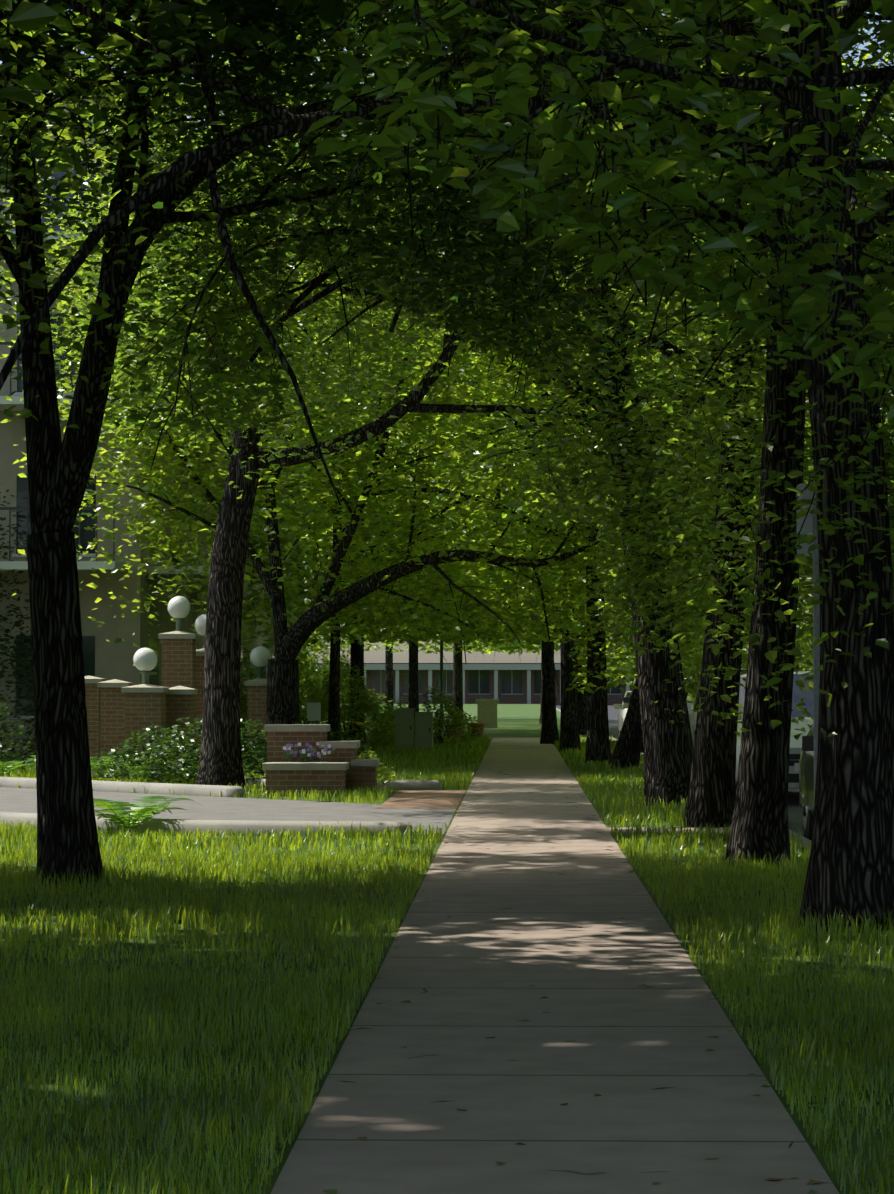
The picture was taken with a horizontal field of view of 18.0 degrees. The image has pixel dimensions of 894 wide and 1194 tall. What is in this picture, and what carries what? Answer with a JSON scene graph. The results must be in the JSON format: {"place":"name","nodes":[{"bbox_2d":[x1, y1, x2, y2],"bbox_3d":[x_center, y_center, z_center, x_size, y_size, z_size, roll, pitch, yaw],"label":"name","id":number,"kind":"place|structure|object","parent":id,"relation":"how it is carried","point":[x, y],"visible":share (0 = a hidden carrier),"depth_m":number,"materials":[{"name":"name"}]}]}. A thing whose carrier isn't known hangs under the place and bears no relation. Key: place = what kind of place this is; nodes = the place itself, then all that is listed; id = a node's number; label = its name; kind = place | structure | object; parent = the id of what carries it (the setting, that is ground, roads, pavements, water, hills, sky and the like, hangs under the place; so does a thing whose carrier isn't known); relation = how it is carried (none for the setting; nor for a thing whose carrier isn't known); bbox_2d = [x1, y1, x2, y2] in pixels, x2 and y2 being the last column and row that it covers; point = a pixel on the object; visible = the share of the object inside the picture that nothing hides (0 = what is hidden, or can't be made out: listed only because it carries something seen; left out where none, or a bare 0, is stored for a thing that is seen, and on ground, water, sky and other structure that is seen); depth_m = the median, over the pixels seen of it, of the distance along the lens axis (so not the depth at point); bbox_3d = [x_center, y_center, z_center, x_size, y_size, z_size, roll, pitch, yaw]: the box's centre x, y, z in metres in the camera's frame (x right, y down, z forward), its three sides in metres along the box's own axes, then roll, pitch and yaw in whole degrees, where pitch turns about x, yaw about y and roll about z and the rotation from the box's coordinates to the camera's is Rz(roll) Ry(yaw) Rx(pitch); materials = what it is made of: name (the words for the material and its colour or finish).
{"place":"outdoors","nodes":[
{"label":"outdoors","id":0,"kind":"place"},
{"bbox_2d":[0,787,465,834],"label":"driveway","id":1,"kind":"structure","parent":0,"point":[426,808],"depth_m":33.42,"materials":[{"name":"concrete"}]},
{"bbox_2d":[0,777,441,836],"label":"driveway kerbs","id":2,"kind":"structure","parent":1,"relation":"on","point":[165,825],"depth_m":28.10,"materials":[{"name":"concrete"}]},
{"bbox_2d":[0,704,893,1193],"bbox_3d":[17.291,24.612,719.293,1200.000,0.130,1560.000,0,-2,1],"label":"ground","id":3,"kind":"structure","parent":0,"point":[518,720],"depth_m":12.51,"materials":[{"name":"green plant"}]},
{"bbox_2d":[0,760,34,774],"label":"fern","id":4,"kind":"object","parent":3,"relation":"on","point":[9,766],"visible":0.92,"depth_m":44.11,"materials":[{"name":"green plant"}]},
{"bbox_2d":[0,484,35,760],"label":"tall shrub","id":5,"kind":"object","parent":3,"relation":"on","point":[15,655],"visible":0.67,"depth_m":52.10,"materials":[{"name":"green plant"}]},
{"bbox_2d":[0,701,35,769],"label":"dark shrub","id":6,"kind":"object","parent":3,"relation":"on","point":[3,740],"visible":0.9,"depth_m":46.43,"materials":[{"name":"green plant"}]},
{"bbox_2d":[25,755,99,768],"bbox_3d":[-5.939,2.599,43.188,1.246,0.393,1.156,1,-2,-24],"label":"shrub","id":7,"kind":"object","parent":3,"relation":"on","point":[34,759],"visible":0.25,"depth_m":42.89,"materials":[{"name":"green plant"}]},
{"bbox_2d":[90,755,123,773],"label":"plant","id":8,"kind":"object","parent":3,"relation":"on","point":[93,763],"visible":0.17,"depth_m":44.80,"materials":[{"name":"green plant"}]},
{"bbox_2d":[98,755,170,776],"bbox_3d":[-4.870,2.611,43.630,1.246,0.397,1.220,-2,-2,42],"label":"fern","id":9,"kind":"object","parent":3,"relation":"on","point":[108,757],"visible":0.29,"depth_m":43.47,"materials":[{"name":"green plant"}]},
{"bbox_2d":[90,723,199,781],"bbox_3d":[-4.242,2.317,41.624,1.960,0.924,2.166,-1,-2,26],"label":"dark shrub","id":10,"kind":"object","parent":3,"relation":"on","point":[133,756],"visible":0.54,"depth_m":41.36,"materials":[{"name":"green plant"}]},
{"bbox_2d":[93,796,198,830],"bbox_3d":[-3.044,2.127,27.631,1.292,0.336,1.133,0,-2,-14],"label":"fern","id":11,"kind":"object","parent":3,"relation":"on","point":[140,813],"visible":0.81,"depth_m":27.49,"materials":[{"name":"green plant"}]},
{"bbox_2d":[0,76,321,762],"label":"apartment building","id":12,"kind":"structure","parent":3,"relation":"on","point":[110,659],"depth_m":53.20,"materials":[{"name":"paint"}]},
{"bbox_2d":[85,596,270,778],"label":"gate piers with globe lamps","id":13,"kind":"object","parent":3,"relation":"on","point":[118,711],"visible":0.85,"depth_m":45.90,"materials":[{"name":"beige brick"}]},
{"bbox_2d":[135,717,267,782],"bbox_3d":[-3.286,2.224,40.559,2.289,1.035,2.128,1,-2,-36],"label":"dark shrub","id":14,"kind":"object","parent":3,"relation":"on","point":[246,759],"visible":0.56,"depth_m":40.35,"materials":[{"name":"green plant"}]},
{"bbox_2d":[240,687,246,736],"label":"shrub","id":15,"kind":"object","parent":3,"relation":"on","point":[244,708],"depth_m":69.75,"materials":[{"name":"green plant"}]},
{"bbox_2d":[240,637,303,743],"bbox_3d":[-4.724,2.174,62.984,3.364,2.574,3.012,0,-2,1],"label":"shrub","id":16,"kind":"object","parent":3,"relation":"on","point":[242,696],"visible":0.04,"depth_m":62.92,"materials":[{"name":"green plant"}]},
{"bbox_2d":[249,715,378,763],"bbox_3d":[-2.475,2.502,49.150,2.248,1.037,2.324,-2,-3,44],"label":"dark shrub","id":17,"kind":"object","parent":3,"relation":"on","point":[330,735],"visible":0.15,"depth_m":49.05,"materials":[{"name":"green plant"}]},
{"bbox_2d":[307,703,320,723],"bbox_3d":[-2.734,2.730,57.961,0.280,1.120,0.055,0,-2,1],"label":"yard sign","id":18,"kind":"object","parent":3,"relation":"on","point":[313,712],"visible":0.68,"depth_m":57.95,"materials":[{"name":"white paint"}]},
{"bbox_2d":[295,643,346,726],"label":"shrub","id":19,"kind":"object","parent":3,"relation":"on","point":[312,685],"visible":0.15,"depth_m":83.81,"materials":[{"name":"green plant"}]},
{"bbox_2d":[262,724,379,795],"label":"brick planter walls","id":20,"kind":"structure","parent":3,"relation":"on","point":[349,769],"depth_m":37.90,"materials":[{"name":"brick"}]},
{"bbox_2d":[279,742,338,761],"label":"planter flowers","id":21,"kind":"object","parent":20,"relation":"on","point":[302,752],"visible":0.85,"depth_m":37.92,"materials":[{"name":"purple plant"}]},
{"bbox_2d":[300,490,375,675],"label":"tree","id":22,"kind":"object","parent":3,"relation":"on","point":[322,649],"depth_m":132.51,"materials":[{"name":"green plant"}]},
{"bbox_2d":[300,645,391,723],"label":"shrub","id":23,"kind":"object","parent":3,"relation":"on","point":[324,661],"visible":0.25,"depth_m":99.47,"materials":[{"name":"green plant"}]},
{"bbox_2d":[300,652,394,744],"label":"shrub","id":24,"kind":"object","parent":3,"relation":"on","point":[365,704],"visible":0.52,"depth_m":66.64,"materials":[{"name":"green plant"}]},
{"bbox_2d":[0,32,705,755],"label":"tree","id":25,"kind":"object","parent":3,"relation":"on","point":[282,702],"visible":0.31,"depth_m":47.68,"materials":[{"name":"green plant"}]},
{"bbox_2d":[170,237,569,740],"bbox_3d":[-3.236,-2.455,61.928,13.332,11.839,13.422,0,-2,1],"label":"tree","id":26,"kind":"object","parent":3,"relation":"on","point":[334,701],"visible":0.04,"depth_m":59.86,"materials":[{"name":"green plant"}]},
{"bbox_2d":[300,470,450,684],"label":"tree","id":27,"kind":"object","parent":3,"relation":"on","point":[320,643],"depth_m":96.67,"materials":[{"name":"green plant"}]},
{"bbox_2d":[356,745,401,785],"bbox_3d":[-1.063,2.348,38.534,0.900,0.653,1.197,0,-2,1],"label":"plant","id":28,"kind":"object","parent":3,"relation":"on","point":[381,770],"visible":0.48,"depth_m":38.43,"materials":[{"name":"green plant"}]},
{"bbox_2d":[0,0,758,791],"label":"tree","id":29,"kind":"object","parent":3,"relation":"on","point":[220,756],"visible":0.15,"depth_m":38.77,"materials":[{"name":"green plant"}]},
{"bbox_2d":[229,267,531,742],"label":"tree","id":30,"kind":"object","parent":3,"relation":"on","point":[357,655],"visible":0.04,"depth_m":71.70,"materials":[{"name":"green plant"}]},
{"bbox_2d":[367,697,414,741],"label":"shrub","id":31,"kind":"object","parent":3,"relation":"on","point":[399,704],"visible":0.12,"depth_m":71.36,"materials":[{"name":"green plant"}]},
{"bbox_2d":[343,715,463,743],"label":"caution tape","id":32,"kind":"object","parent":3,"relation":"on","point":[357,722],"visible":0.04,"depth_m":70.11,"materials":[{"name":"yellow"}]},
{"bbox_2d":[300,452,513,717],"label":"tree","id":33,"kind":"object","parent":3,"relation":"on","point":[389,673],"depth_m":124.82,"materials":[{"name":"green plant"}]},
{"bbox_2d":[394,708,433,749],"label":"utility pedestals","id":34,"kind":"object","parent":3,"relation":"on","point":[404,726],"visible":0.85,"depth_m":64.89,"materials":[{"name":"green metal"}]},
{"bbox_2d":[301,430,559,722],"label":"tree","id":35,"kind":"object","parent":3,"relation":"on","point":[457,679],"visible":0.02,"depth_m":103.75,"materials":[{"name":"green plant"}]},
{"bbox_2d":[284,380,577,729],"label":"tree","id":36,"kind":"object","parent":3,"relation":"on","point":[413,697],"depth_m":91.85,"materials":[{"name":"green plant"}]},
{"bbox_2d":[439,606,444,731],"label":"lamp post","id":37,"kind":"object","parent":3,"relation":"on","point":[441,667],"visible":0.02,"depth_m":91.88,"materials":[{"name":"black metal"}]},
{"bbox_2d":[0,0,893,933],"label":"tree","id":38,"kind":"object","parent":3,"relation":"on","point":[850,866],"visible":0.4,"depth_m":16.46,"materials":[{"name":"green plant"}]},
{"bbox_2d":[0,0,893,887],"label":"tree","id":39,"kind":"object","parent":3,"relation":"on","point":[58,478],"visible":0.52,"depth_m":20.20,"materials":[{"name":"green plant"}]},
{"bbox_2d":[3,34,892,764],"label":"tree","id":40,"kind":"object","parent":3,"relation":"on","point":[597,730],"visible":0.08,"depth_m":52.71,"materials":[{"name":"green plant"}]},
{"bbox_2d":[414,686,481,745],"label":"shrub","id":41,"kind":"object","parent":3,"relation":"on","point":[448,708],"visible":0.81,"depth_m":69.24,"materials":[{"name":"green plant"}]},
{"bbox_2d":[444,723,484,740],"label":"terracotta planters","id":42,"kind":"object","parent":3,"relation":"on","point":[480,734],"visible":0.21,"depth_m":76.13,"materials":[{"name":"brown ceramic"}]},
{"bbox_2d":[308,446,629,723],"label":"tree","id":43,"kind":"object","parent":3,"relation":"on","point":[540,720],"depth_m":111.66,"materials":[{"name":"green plant"}]},
{"bbox_2d":[46,0,893,805],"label":"tree","id":44,"kind":"object","parent":3,"relation":"on","point":[668,750],"visible":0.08,"depth_m":33.83,"materials":[{"name":"green plant"}]},
{"bbox_2d":[55,0,893,866],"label":"tree","id":45,"kind":"object","parent":3,"relation":"on","point":[759,826],"visible":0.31,"depth_m":22.52,"materials":[{"name":"green plant"}]},
{"bbox_2d":[475,699,498,727],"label":"pillar","id":46,"kind":"structure","parent":3,"relation":"on","point":[487,712],"depth_m":99.83,"materials":[{"name":"stone"}]},
{"bbox_2d":[86,0,893,827],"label":"tree","id":47,"kind":"object","parent":3,"relation":"on","point":[712,792],"visible":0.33,"depth_m":29.75,"materials":[{"name":"green plant"}]},
{"bbox_2d":[368,535,632,683],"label":"tree","id":48,"kind":"object","parent":3,"relation":"on","point":[536,646],"depth_m":129.67,"materials":[{"name":"green plant"}]},
{"bbox_2d":[181,14,893,768],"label":"tree","id":49,"kind":"object","parent":3,"relation":"on","point":[627,746],"visible":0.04,"depth_m":49.57,"materials":[{"name":"green plant"}]},
{"bbox_2d":[304,663,812,704],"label":"brick building","id":50,"kind":"structure","parent":3,"relation":"on","point":[511,683],"depth_m":249.69,"materials":[{"name":"beige brick"}]},
{"bbox_2d":[251,286,887,743],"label":"tree","id":51,"kind":"object","parent":3,"relation":"on","point":[549,730],"visible":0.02,"depth_m":71.66,"materials":[{"name":"green plant"}]},
{"bbox_2d":[373,379,803,687],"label":"tree","id":52,"kind":"object","parent":3,"relation":"on","point":[422,645],"depth_m":96.64,"materials":[{"name":"green plant"}]},
{"bbox_2d":[303,0,893,450],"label":"tree","id":53,"kind":"object","parent":3,"relation":"on","point":[561,114],"visible":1,"depth_m":10.51,"materials":[{"name":"green plant"}]},
{"bbox_2d":[349,51,883,751],"bbox_3d":[4.739,-4.289,61.780,17.192,15.502,20.292,0,-2,1],"label":"tree","id":54,"kind":"object","parent":3,"relation":"on","point":[569,727],"visible":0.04,"depth_m":61.34,"materials":[{"name":"green plant"}]},
{"bbox_2d":[614,691,630,734],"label":"silver sedan","id":55,"kind":"object","parent":3,"relation":"on","point":[622,707],"visible":0.1,"depth_m":77.72,"materials":[{"name":"white paint"}]},
{"bbox_2d":[623,678,635,705],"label":"blue suv","id":56,"kind":"object","parent":3,"relation":"on","point":[626,699],"depth_m":70.39,"materials":[{"name":"blue paint"}]},
{"bbox_2d":[384,351,889,734],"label":"tree","id":57,"kind":"object","parent":3,"relation":"on","point":[582,710],"depth_m":85.59,"materials":[{"name":"green plant"}]},
{"bbox_2d":[556,708,811,850],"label":"kerb","id":58,"kind":"structure","parent":3,"relation":"on","point":[805,841],"depth_m":26.59,"materials":[{"name":"concrete"}]},
{"bbox_2d":[684,676,691,699],"bbox_3d":[5.271,2.515,57.801,2.400,1.800,5.132,0,-2,1],"label":"silver van","id":59,"kind":"object","parent":3,"relation":"on","point":[686,691],"depth_m":57.27,"materials":[{"name":"white paint"}]},
{"bbox_2d":[687,667,746,745],"bbox_3d":[4.996,2.111,46.812,2.370,1.900,4.932,0,-2,1],"label":"white suv","id":60,"kind":"object","parent":3,"relation":"on","point":[693,695],"visible":0.06,"depth_m":46.62,"materials":[{"name":"white paint"}]},
{"bbox_2d":[557,413,886,686],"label":"tree","id":61,"kind":"object","parent":3,"relation":"on","point":[615,685],"depth_m":104.52,"materials":[{"name":"green plant"}]},
{"bbox_2d":[735,671,813,789],"bbox_3d":[4.824,1.940,39.916,2.400,1.800,5.132,0,-2,1],"label":"silver minivan","id":62,"kind":"object","parent":3,"relation":"on","point":[799,693],"depth_m":38.56,"materials":[{"name":"white paint"}]},
{"bbox_2d":[687,419,892,670],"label":"tree","id":63,"kind":"object","parent":3,"relation":"on","point":[797,608],"depth_m":125.01,"materials":[{"name":"green plant"}]},
{"bbox_2d":[799,722,813,840],"bbox_3d":[4.445,1.667,26.773,2.270,1.500,4.832,0,-2,1],"label":"black sedan car","id":64,"kind":"object","parent":3,"relation":"on","point":[806,781],"visible":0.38,"depth_m":27.83,"materials":[{"name":"black paint"}]},
{"bbox_2d":[796,480,819,798],"bbox_3d":[2.740,0.641,20.845,0.300,3.010,0.059,0,-2,1],"label":"parking sign","id":65,"kind":"object","parent":3,"relation":"on","point":[810,524],"visible":0.19,"depth_m":20.85,"materials":[{"name":"silver metal"}]},
{"bbox_2d":[758,337,893,662],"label":"tree","id":66,"kind":"object","parent":3,"relation":"on","point":[812,580],"visible":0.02,"depth_m":81.21,"materials":[{"name":"green plant"}]},
{"bbox_2d":[794,392,893,670],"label":"tree","id":67,"kind":"object","parent":3,"relation":"on","point":[807,617],"depth_m":92.71,"materials":[{"name":"green plant"}]},
{"bbox_2d":[0,7,893,662],"label":"sky","id":68,"kind":"structure","parent":0,"point":[370,656],"materials":[{"name":"white"}]},
{"bbox_2d":[270,738,838,1193],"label":"sidewalk","id":69,"kind":"structure","parent":0,"point":[586,960],"depth_m":11.16,"materials":[{"name":"concrete"}]},
{"bbox_2d":[233,761,893,1193],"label":"fallen leaves","id":70,"kind":"object","parent":69,"relation":"on","point":[811,1181],"visible":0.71,"depth_m":10.39,"materials":[{"name":"brown plant"}]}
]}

